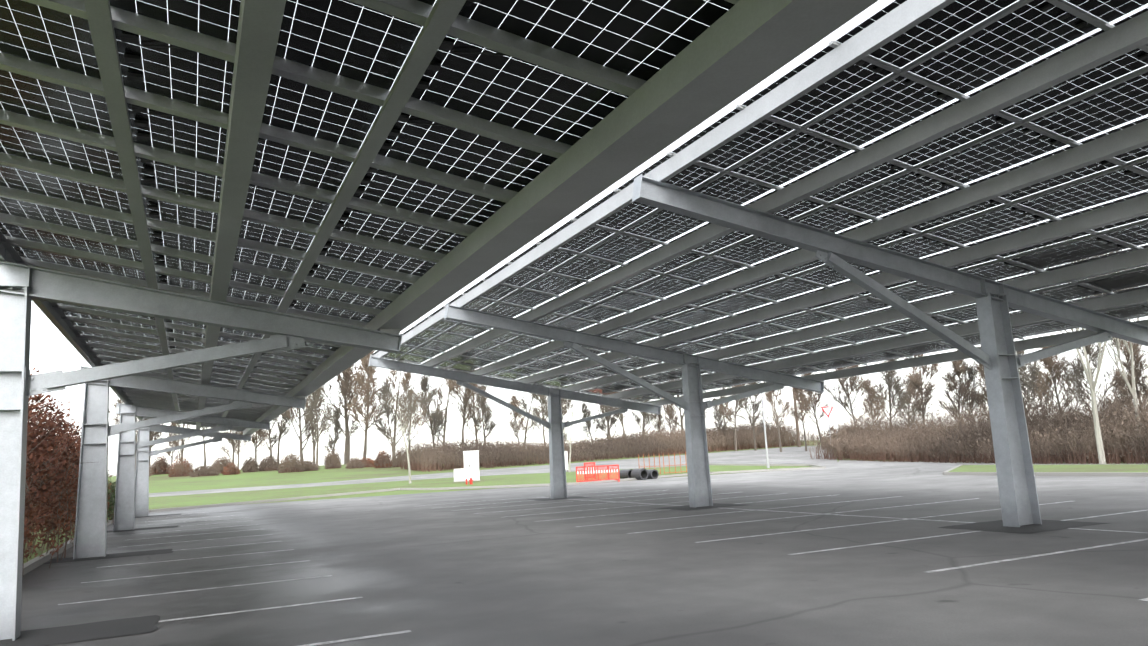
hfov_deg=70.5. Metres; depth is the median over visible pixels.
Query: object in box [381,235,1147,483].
young plane trees
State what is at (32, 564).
kerbs
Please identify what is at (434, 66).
module junction boxes
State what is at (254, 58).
carport purlins
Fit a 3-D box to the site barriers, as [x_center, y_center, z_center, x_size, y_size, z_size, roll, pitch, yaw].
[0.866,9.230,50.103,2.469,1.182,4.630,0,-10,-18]
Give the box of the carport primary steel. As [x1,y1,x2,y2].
[0,174,1147,640]
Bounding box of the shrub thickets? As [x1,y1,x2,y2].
[135,380,1147,476]
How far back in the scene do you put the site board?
62.58 m
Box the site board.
[564,451,567,471]
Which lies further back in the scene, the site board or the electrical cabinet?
the site board
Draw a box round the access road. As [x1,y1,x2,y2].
[149,446,837,496]
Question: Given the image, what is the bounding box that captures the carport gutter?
[243,0,878,435]
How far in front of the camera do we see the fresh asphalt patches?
9.33 m
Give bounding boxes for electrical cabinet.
[453,450,479,481]
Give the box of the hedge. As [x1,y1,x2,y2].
[22,333,119,576]
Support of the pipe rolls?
on the parking asphalt
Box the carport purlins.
[0,0,1147,431]
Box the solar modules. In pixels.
[0,0,1147,406]
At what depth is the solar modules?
8.49 m
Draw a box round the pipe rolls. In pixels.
[619,468,658,479]
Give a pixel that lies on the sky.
(57, 353)
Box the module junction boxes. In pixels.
[0,0,1147,397]
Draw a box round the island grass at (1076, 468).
[949,464,1147,471]
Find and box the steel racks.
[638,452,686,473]
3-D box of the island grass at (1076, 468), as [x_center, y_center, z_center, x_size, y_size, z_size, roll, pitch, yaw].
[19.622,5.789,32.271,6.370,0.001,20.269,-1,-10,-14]
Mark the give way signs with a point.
(827, 410)
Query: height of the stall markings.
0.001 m
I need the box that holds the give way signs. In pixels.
[821,406,838,442]
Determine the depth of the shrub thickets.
62.93 m
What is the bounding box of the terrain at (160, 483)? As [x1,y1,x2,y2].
[23,439,1146,563]
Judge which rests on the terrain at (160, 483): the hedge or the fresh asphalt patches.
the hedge
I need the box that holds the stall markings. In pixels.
[58,489,1147,645]
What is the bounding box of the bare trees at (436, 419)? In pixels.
[109,315,1147,471]
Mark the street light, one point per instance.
(767, 462)
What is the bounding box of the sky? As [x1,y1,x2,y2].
[0,0,1147,475]
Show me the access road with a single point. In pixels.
(793, 455)
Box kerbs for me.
[23,464,1147,574]
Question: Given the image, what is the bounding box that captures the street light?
[760,381,769,467]
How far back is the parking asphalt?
11.56 m
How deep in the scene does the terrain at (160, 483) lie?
57.99 m
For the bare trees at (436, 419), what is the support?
on the terrain at (160, 483)
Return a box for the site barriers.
[576,462,619,481]
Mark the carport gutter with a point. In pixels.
(733, 52)
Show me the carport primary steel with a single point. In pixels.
(994, 356)
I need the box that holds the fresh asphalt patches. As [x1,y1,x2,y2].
[0,496,1108,645]
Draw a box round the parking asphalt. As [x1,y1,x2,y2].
[21,460,1147,645]
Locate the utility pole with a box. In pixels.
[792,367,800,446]

